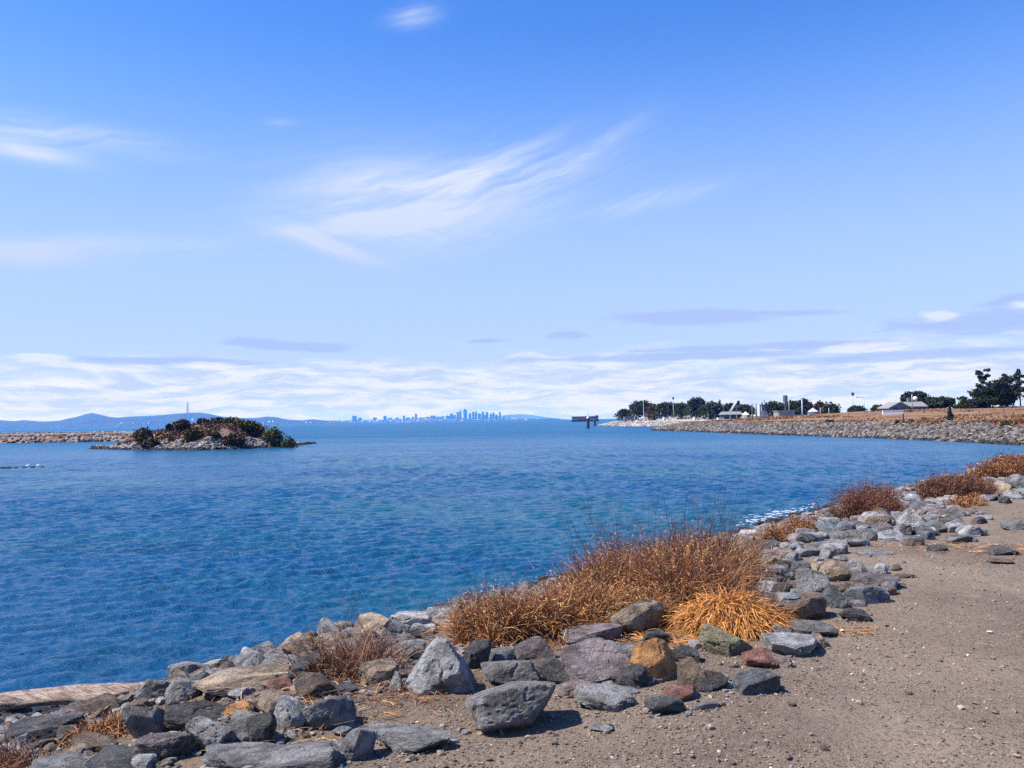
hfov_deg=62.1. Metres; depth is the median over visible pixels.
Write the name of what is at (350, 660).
dry bush
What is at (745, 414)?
tent
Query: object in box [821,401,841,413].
tree
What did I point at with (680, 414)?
tree
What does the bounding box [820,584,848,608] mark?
rock
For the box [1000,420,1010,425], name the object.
scrub
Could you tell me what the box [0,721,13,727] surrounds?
rock
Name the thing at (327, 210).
sky
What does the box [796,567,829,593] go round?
rock
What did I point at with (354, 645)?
rock
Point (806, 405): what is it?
tree
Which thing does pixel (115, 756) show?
rock
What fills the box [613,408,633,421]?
tree
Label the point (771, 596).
rock
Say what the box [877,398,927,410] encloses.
house
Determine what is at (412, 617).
rock
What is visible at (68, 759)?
rock
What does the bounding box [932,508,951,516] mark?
rock
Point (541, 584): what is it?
rock
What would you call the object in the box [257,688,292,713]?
rock
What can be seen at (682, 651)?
rock
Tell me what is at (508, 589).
rock
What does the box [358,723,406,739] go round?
rock
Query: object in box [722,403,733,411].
tree
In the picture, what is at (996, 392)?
cypress tree
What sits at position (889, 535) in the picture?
rock
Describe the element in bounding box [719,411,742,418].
shelter
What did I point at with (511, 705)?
rock
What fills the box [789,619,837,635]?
rock
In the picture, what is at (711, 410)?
tree
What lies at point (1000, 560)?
rock
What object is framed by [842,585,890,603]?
rock
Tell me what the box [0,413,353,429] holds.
hills
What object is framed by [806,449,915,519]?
dry bush
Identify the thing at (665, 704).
rock
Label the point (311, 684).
rock
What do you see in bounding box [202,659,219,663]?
rock
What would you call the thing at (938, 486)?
dry bush
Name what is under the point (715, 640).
rock
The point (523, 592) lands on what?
rock
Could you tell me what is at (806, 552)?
rock
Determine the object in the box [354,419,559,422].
shore
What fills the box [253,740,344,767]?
rock
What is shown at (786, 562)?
rock
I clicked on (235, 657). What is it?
rock
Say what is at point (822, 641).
rock
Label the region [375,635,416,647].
rock
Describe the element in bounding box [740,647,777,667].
rock
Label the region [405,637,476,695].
rock
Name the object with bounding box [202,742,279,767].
rock
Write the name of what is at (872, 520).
rock
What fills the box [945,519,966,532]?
rock
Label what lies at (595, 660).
rock
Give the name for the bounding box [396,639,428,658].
rock
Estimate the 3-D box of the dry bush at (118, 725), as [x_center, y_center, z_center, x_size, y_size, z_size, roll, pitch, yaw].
[-2.467,2.062,5.151,0.592,0.257,0.632,-2,-3,29]
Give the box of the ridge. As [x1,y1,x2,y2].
[488,414,566,419]
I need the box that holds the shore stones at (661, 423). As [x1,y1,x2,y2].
[599,420,704,428]
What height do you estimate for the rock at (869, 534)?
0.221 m
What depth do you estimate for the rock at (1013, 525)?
12.04 m
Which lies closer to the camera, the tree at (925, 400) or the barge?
the tree at (925, 400)
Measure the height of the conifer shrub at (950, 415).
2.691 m
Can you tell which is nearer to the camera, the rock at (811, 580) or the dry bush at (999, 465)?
the rock at (811, 580)
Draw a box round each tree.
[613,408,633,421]
[627,400,650,420]
[644,403,658,420]
[650,401,677,418]
[671,401,690,418]
[682,396,705,417]
[697,401,724,419]
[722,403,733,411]
[735,403,755,417]
[763,400,781,416]
[777,401,784,410]
[783,400,800,415]
[797,398,813,414]
[812,400,824,413]
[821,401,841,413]
[847,405,867,411]
[870,404,881,410]
[900,390,930,401]
[915,396,934,408]
[928,395,956,408]
[956,375,1022,408]
[975,368,990,388]
[1010,369,1023,406]
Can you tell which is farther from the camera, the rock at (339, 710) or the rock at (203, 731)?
the rock at (339, 710)
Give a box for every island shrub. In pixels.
[132,426,153,441]
[139,436,161,447]
[165,423,172,430]
[172,419,190,428]
[182,425,202,442]
[196,418,209,424]
[208,431,220,437]
[209,417,224,423]
[220,416,239,423]
[222,431,246,445]
[234,419,257,430]
[248,422,264,437]
[261,424,284,446]
[279,435,297,447]
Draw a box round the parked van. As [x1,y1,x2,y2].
[623,417,634,420]
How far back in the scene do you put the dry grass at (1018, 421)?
150.37 m
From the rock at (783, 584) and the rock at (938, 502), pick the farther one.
the rock at (938, 502)
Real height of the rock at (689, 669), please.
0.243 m
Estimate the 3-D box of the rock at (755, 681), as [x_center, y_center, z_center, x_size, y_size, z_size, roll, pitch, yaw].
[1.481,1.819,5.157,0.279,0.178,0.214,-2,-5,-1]
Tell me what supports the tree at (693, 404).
on the ground at (839, 731)
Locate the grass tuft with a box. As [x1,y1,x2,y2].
[652,546,811,641]
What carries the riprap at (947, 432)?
on the ground at (839, 731)
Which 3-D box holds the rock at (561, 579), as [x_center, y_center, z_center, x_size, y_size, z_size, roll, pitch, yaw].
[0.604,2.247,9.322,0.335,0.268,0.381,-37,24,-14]
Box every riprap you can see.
[0,431,134,442]
[88,435,316,450]
[650,421,1023,444]
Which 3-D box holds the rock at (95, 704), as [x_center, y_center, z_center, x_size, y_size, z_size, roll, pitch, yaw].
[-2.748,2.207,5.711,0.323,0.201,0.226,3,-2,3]
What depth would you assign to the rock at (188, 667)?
7.61 m
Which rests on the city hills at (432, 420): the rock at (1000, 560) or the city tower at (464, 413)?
the city tower at (464, 413)
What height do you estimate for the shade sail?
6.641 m
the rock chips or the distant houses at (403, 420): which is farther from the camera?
the distant houses at (403, 420)
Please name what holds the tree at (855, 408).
on the ground at (839, 731)
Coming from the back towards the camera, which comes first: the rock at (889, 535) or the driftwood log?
the rock at (889, 535)
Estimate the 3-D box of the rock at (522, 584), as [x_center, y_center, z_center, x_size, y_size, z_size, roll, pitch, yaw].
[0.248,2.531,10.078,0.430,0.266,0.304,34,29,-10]
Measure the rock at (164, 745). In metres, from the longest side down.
0.340 x 0.217 x 0.156 m
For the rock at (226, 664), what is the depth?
6.32 m
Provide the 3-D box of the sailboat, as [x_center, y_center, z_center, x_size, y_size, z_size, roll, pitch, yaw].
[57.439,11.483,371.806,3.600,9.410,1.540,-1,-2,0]
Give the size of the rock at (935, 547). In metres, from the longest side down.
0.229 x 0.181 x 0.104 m
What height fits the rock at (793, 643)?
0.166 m
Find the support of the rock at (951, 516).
on the ground at (839, 731)
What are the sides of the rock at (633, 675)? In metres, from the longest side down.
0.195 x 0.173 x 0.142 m
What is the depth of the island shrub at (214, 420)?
124.24 m
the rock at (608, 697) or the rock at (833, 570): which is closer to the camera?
the rock at (608, 697)
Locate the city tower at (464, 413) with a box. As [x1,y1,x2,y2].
[463,409,466,418]
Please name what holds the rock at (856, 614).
on the ground at (839, 731)
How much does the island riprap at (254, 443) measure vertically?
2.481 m
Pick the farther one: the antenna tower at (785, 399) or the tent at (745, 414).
the tent at (745, 414)
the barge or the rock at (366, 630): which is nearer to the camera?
the rock at (366, 630)
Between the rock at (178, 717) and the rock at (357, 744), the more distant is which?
the rock at (178, 717)
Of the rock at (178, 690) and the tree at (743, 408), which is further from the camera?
the tree at (743, 408)
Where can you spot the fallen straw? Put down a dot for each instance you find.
(677, 639)
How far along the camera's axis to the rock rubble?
9.88 m
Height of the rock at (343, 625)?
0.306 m
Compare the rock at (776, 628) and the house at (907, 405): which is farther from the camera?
the house at (907, 405)
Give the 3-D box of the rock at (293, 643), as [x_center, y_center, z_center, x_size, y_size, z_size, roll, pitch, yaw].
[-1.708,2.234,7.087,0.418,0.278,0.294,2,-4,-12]
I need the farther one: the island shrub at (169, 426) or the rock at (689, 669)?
the island shrub at (169, 426)
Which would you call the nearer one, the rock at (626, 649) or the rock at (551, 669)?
the rock at (551, 669)
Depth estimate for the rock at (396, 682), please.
5.26 m
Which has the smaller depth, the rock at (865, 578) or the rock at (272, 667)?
the rock at (272, 667)
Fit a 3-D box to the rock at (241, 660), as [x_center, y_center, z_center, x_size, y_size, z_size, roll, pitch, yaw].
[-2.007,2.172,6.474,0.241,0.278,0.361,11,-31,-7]
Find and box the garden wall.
[882,410,903,414]
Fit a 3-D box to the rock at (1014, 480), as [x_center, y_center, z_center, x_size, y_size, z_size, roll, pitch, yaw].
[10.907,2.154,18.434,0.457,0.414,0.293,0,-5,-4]
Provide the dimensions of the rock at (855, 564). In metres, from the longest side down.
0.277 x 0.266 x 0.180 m
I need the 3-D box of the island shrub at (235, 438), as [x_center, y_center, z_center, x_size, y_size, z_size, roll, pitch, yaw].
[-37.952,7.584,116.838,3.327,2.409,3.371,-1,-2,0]
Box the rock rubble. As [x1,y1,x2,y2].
[12,467,1023,767]
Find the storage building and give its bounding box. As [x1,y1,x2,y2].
[773,410,795,416]
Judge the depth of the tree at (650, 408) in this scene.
378.55 m
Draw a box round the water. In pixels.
[0,417,1023,711]
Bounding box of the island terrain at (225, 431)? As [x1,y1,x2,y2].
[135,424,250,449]
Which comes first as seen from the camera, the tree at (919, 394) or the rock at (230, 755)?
the rock at (230, 755)
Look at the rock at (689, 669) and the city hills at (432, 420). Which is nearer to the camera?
the rock at (689, 669)
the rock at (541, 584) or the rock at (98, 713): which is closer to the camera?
the rock at (98, 713)
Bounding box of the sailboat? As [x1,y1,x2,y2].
[639,403,647,420]
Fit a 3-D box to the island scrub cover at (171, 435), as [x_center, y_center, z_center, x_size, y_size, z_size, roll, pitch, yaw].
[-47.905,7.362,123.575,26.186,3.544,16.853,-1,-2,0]
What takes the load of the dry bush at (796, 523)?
on the ground at (839, 731)
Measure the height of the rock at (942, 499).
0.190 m
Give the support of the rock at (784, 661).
on the ground at (839, 731)
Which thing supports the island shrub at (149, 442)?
on the island terrain at (225, 431)
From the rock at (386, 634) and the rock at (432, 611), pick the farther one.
the rock at (432, 611)
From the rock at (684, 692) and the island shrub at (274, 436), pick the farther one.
the island shrub at (274, 436)
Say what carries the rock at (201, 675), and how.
on the ground at (839, 731)
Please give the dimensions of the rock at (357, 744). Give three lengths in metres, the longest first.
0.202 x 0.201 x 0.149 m
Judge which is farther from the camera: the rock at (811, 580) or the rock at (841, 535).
the rock at (841, 535)
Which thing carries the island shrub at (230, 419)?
on the island terrain at (225, 431)
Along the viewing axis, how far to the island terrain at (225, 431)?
120.19 m
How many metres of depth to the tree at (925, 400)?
220.75 m
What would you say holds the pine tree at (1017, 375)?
on the ground at (839, 731)
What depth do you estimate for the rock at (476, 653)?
5.79 m
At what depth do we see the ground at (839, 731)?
4.98 m
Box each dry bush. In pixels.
[0,717,76,767]
[49,699,137,747]
[263,567,425,682]
[415,583,478,608]
[422,550,629,648]
[530,567,690,633]
[534,468,791,609]
[752,511,835,541]
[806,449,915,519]
[911,460,1008,499]
[943,492,987,507]
[963,449,1023,481]
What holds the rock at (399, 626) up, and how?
on the ground at (839, 731)
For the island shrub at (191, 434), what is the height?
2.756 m
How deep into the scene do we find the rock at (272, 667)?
5.79 m
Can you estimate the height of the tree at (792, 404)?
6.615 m
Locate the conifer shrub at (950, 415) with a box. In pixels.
[945,405,953,419]
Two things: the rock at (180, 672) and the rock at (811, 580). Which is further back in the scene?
the rock at (811, 580)
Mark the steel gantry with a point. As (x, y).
(763, 413)
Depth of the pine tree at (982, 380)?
195.82 m
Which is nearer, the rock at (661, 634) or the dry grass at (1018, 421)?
the rock at (661, 634)
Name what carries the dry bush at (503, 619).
on the ground at (839, 731)
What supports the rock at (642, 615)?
on the ground at (839, 731)
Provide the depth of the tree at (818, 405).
269.31 m
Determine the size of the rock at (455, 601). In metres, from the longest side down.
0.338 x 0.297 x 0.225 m
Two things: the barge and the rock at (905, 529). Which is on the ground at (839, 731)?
the rock at (905, 529)
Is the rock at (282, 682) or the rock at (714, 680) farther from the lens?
the rock at (282, 682)
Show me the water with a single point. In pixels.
(130, 565)
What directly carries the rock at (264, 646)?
on the ground at (839, 731)
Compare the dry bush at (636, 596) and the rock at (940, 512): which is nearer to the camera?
the dry bush at (636, 596)
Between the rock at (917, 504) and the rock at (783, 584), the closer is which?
the rock at (783, 584)
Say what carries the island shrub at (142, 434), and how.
on the island terrain at (225, 431)
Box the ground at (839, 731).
[29,407,1023,767]
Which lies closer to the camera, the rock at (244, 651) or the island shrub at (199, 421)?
the rock at (244, 651)
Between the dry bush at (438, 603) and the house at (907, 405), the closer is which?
the dry bush at (438, 603)
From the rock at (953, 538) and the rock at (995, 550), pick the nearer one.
the rock at (995, 550)
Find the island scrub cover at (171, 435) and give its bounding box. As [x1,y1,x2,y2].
[118,422,282,445]
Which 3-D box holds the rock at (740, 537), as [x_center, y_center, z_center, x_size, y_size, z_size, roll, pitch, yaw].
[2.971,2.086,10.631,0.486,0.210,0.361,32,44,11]
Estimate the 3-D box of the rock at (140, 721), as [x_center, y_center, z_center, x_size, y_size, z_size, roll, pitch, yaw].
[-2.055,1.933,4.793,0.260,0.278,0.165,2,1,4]
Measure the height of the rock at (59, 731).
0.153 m
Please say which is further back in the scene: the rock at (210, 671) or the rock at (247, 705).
the rock at (210, 671)
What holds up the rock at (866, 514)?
on the ground at (839, 731)
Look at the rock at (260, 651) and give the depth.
7.75 m
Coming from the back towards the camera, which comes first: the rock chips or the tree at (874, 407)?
the tree at (874, 407)
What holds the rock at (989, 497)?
on the ground at (839, 731)
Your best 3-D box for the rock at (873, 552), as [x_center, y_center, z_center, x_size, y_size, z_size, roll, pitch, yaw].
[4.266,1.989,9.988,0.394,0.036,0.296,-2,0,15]
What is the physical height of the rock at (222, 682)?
0.134 m
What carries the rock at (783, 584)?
on the ground at (839, 731)
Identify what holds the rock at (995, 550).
on the ground at (839, 731)
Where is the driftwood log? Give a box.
[0,681,144,711]
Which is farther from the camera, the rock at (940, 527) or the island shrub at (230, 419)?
the island shrub at (230, 419)
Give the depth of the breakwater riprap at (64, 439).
199.07 m
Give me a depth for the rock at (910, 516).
12.69 m
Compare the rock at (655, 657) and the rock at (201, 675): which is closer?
the rock at (655, 657)
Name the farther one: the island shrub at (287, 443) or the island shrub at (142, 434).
the island shrub at (142, 434)
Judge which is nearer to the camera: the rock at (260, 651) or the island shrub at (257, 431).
the rock at (260, 651)
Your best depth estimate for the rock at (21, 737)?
5.07 m
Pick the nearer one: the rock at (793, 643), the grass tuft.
the rock at (793, 643)
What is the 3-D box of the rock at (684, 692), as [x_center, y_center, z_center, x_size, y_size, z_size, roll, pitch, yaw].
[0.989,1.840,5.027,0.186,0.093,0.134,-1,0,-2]
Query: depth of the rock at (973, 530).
11.45 m
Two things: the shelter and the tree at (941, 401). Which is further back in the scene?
the shelter
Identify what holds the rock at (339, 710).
on the ground at (839, 731)
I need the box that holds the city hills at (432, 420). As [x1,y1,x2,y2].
[337,416,512,422]
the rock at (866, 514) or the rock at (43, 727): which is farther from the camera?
the rock at (866, 514)
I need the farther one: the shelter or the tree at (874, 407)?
the shelter
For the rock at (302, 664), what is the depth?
5.68 m
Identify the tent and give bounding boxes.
[742,412,748,418]
[808,408,817,414]
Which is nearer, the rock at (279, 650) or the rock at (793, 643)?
the rock at (793, 643)
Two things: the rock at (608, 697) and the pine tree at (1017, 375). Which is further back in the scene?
the pine tree at (1017, 375)
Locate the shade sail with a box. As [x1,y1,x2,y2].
[730,402,736,417]
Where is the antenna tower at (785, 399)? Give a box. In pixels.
[783,395,787,410]
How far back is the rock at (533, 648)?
5.89 m
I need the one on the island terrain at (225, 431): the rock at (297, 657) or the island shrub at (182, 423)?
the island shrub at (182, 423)
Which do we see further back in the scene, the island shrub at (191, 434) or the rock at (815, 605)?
the island shrub at (191, 434)
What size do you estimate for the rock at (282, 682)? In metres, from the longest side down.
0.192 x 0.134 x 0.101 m
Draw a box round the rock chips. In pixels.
[0,485,1020,767]
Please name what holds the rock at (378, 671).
on the ground at (839, 731)
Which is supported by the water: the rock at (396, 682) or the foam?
the foam
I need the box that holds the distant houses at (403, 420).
[4,417,538,428]
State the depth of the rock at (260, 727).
4.40 m
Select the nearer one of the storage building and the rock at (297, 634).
the rock at (297, 634)
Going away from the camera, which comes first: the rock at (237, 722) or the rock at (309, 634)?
the rock at (237, 722)
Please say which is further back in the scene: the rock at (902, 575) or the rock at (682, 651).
the rock at (902, 575)
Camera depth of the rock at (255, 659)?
6.23 m
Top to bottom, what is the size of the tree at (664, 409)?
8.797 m
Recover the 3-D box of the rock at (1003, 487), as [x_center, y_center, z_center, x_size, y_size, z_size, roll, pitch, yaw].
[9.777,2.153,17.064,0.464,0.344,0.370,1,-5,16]
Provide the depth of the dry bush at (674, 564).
7.79 m
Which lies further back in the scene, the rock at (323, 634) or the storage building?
the storage building
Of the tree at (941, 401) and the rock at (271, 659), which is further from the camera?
the tree at (941, 401)
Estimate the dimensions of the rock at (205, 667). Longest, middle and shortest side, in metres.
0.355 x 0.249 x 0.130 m
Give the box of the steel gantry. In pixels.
[760,400,767,416]
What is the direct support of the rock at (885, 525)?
on the ground at (839, 731)
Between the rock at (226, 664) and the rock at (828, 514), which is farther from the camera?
the rock at (828, 514)
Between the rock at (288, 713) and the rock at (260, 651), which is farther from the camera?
the rock at (260, 651)
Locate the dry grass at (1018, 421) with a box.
[693,405,1023,426]
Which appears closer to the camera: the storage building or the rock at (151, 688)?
the rock at (151, 688)
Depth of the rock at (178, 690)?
5.68 m
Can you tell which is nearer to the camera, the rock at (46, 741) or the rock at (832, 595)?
the rock at (46, 741)
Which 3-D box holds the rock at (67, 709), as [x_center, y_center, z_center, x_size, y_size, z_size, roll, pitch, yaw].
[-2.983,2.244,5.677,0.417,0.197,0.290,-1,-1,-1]
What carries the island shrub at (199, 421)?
on the island terrain at (225, 431)
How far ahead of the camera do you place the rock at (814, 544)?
10.83 m
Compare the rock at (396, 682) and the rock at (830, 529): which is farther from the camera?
the rock at (830, 529)
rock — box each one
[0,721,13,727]
[1,714,84,742]
[5,707,32,713]
[9,733,34,751]
[30,737,63,749]
[30,751,90,767]
[53,705,88,717]
[56,724,85,740]
[71,732,118,751]
[72,693,122,714]
[84,745,136,767]
[85,705,111,719]
[121,706,167,738]
[132,731,200,760]
[134,679,170,699]
[163,700,226,730]
[165,678,200,704]
[167,661,202,677]
[169,669,189,679]
[185,716,236,749]
[188,671,209,680]
[192,663,220,673]
[193,666,288,697]
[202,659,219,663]
[202,664,211,670]
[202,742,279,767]
[206,668,216,674]
[212,661,235,673]
[218,658,227,663]
[224,700,254,717]
[228,710,258,741]
[231,654,238,663]
[235,647,266,663]
[235,651,264,666]
[242,653,263,665]
[245,712,276,741]
[249,662,290,672]
[250,641,276,651]
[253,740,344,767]
[255,649,265,654]
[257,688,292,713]
[260,654,296,663]
[267,676,292,690]
[274,695,304,729]
[275,644,284,653]
[281,635,328,653]
[282,632,302,643]
[287,650,325,679]
[289,650,311,666]
[294,671,334,699]
[300,631,317,637]
[301,695,356,728]
[316,632,333,640]
[317,617,341,634]
[319,681,357,697]
[334,621,353,629]
[336,641,361,649]
[339,728,376,761]
[355,612,391,636]
[358,658,398,683]
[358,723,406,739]
[360,629,379,641]
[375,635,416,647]
[380,631,393,636]
[380,726,451,753]
[385,621,410,635]
[388,671,402,690]
[390,611,430,625]
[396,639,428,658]
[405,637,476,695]
[408,648,424,659]
[426,606,457,618]
[451,596,467,608]
[463,639,490,668]
[465,681,555,732]
[480,660,539,684]
[488,646,515,661]
[500,588,514,595]
[514,589,536,595]
[514,636,554,660]
[518,581,536,589]
[531,658,547,674]
[537,580,553,588]
[538,656,569,683]
[553,573,572,588]
[553,638,631,683]
[555,679,588,698]
[559,623,622,644]
[574,683,636,711]
[592,725,612,730]
[606,640,635,658]
[609,599,666,633]
[615,663,646,687]
[630,638,676,681]
[642,629,672,643]
[644,695,684,713]
[662,684,693,701]
[672,645,699,662]
[677,656,706,689]
[695,701,718,709]
[697,670,727,691]
[699,623,752,656]
[732,535,762,551]
[732,669,780,694]
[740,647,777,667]
[758,590,779,603]
[761,632,816,655]
[772,582,790,592]
[772,625,791,632]
[774,560,793,564]
[774,655,792,667]
[775,595,825,619]
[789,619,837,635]
[790,560,810,577]
[796,548,821,556]
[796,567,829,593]
[806,540,853,547]
[811,633,830,647]
[815,519,839,537]
[819,559,854,580]
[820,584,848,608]
[823,512,834,516]
[834,530,858,539]
[837,608,870,621]
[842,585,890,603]
[844,558,866,572]
[845,538,869,545]
[849,572,901,586]
[854,528,881,540]
[857,511,883,520]
[857,550,892,555]
[864,516,891,524]
[871,523,892,528]
[872,507,891,517]
[877,530,906,540]
[891,511,901,523]
[893,524,912,534]
[894,573,913,577]
[895,508,923,525]
[908,499,925,508]
[912,525,934,534]
[921,522,946,532]
[925,498,943,505]
[926,544,947,551]
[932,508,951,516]
[936,497,959,504]
[941,512,959,520]
[944,534,972,543]
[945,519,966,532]
[955,525,980,536]
[980,494,997,500]
[987,545,1019,555]
[988,558,1013,563]
[989,483,1012,494]
[998,492,1022,498]
[999,520,1023,529]
[1005,474,1023,487]
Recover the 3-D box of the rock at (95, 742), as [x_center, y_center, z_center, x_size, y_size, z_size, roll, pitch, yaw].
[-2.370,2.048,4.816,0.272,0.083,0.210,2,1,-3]
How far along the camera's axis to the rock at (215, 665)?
7.42 m
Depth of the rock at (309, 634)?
8.01 m
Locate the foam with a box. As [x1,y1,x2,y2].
[750,503,815,524]
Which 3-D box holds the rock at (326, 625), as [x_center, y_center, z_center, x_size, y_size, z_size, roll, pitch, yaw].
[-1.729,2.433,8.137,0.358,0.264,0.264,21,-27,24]
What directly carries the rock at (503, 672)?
on the ground at (839, 731)
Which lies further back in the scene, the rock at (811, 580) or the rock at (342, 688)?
the rock at (811, 580)
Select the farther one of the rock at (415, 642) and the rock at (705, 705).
the rock at (415, 642)
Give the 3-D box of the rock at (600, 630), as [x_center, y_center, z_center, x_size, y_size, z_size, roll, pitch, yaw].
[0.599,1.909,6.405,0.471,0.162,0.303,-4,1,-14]
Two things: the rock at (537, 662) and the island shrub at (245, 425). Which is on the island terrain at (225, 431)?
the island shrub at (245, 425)
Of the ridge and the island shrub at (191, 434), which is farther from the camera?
the ridge
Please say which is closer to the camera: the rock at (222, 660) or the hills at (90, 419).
the rock at (222, 660)
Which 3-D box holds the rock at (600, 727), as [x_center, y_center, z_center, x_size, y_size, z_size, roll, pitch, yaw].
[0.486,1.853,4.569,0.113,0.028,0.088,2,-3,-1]
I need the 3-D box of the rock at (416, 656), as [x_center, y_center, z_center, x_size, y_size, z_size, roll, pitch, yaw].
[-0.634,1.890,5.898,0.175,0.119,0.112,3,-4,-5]
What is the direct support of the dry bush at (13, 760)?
on the ground at (839, 731)
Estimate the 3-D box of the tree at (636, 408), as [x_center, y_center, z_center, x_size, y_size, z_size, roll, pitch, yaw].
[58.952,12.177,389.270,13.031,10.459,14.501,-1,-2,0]
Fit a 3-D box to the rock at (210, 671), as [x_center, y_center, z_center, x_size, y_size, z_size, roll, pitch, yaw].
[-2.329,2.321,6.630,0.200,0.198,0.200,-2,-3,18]
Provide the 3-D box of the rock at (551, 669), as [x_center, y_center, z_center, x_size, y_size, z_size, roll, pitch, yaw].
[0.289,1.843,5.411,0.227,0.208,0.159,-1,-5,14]
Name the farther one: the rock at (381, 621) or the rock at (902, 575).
the rock at (902, 575)
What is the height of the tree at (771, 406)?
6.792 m
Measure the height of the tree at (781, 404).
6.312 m
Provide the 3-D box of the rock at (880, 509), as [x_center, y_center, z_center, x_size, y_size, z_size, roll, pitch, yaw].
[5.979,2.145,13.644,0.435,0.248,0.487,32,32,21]
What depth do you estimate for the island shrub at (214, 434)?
116.41 m
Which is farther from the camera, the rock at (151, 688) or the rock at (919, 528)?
the rock at (919, 528)
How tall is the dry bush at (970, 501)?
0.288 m
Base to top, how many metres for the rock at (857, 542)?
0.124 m
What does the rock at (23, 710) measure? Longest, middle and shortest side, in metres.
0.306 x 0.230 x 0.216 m
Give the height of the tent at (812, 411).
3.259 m
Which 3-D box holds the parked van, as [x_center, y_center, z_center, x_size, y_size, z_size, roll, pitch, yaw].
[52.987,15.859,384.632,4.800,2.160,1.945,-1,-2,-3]
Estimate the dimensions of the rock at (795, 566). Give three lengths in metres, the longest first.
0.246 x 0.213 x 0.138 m
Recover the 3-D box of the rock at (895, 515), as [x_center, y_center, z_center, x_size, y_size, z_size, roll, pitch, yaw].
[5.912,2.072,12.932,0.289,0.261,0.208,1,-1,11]
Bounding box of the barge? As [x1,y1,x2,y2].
[571,414,598,421]
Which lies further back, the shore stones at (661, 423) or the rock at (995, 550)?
the shore stones at (661, 423)
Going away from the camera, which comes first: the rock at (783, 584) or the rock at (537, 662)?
the rock at (537, 662)
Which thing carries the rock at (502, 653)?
on the ground at (839, 731)
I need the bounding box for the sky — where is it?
[0,0,1023,420]
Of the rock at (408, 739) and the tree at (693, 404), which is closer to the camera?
the rock at (408, 739)
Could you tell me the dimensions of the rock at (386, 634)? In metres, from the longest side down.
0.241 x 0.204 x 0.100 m
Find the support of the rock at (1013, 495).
on the ground at (839, 731)
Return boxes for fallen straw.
[41,505,1022,767]
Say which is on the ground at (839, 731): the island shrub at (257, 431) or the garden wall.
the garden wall
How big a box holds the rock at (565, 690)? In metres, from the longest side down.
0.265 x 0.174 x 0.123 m
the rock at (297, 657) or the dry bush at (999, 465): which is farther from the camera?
the dry bush at (999, 465)

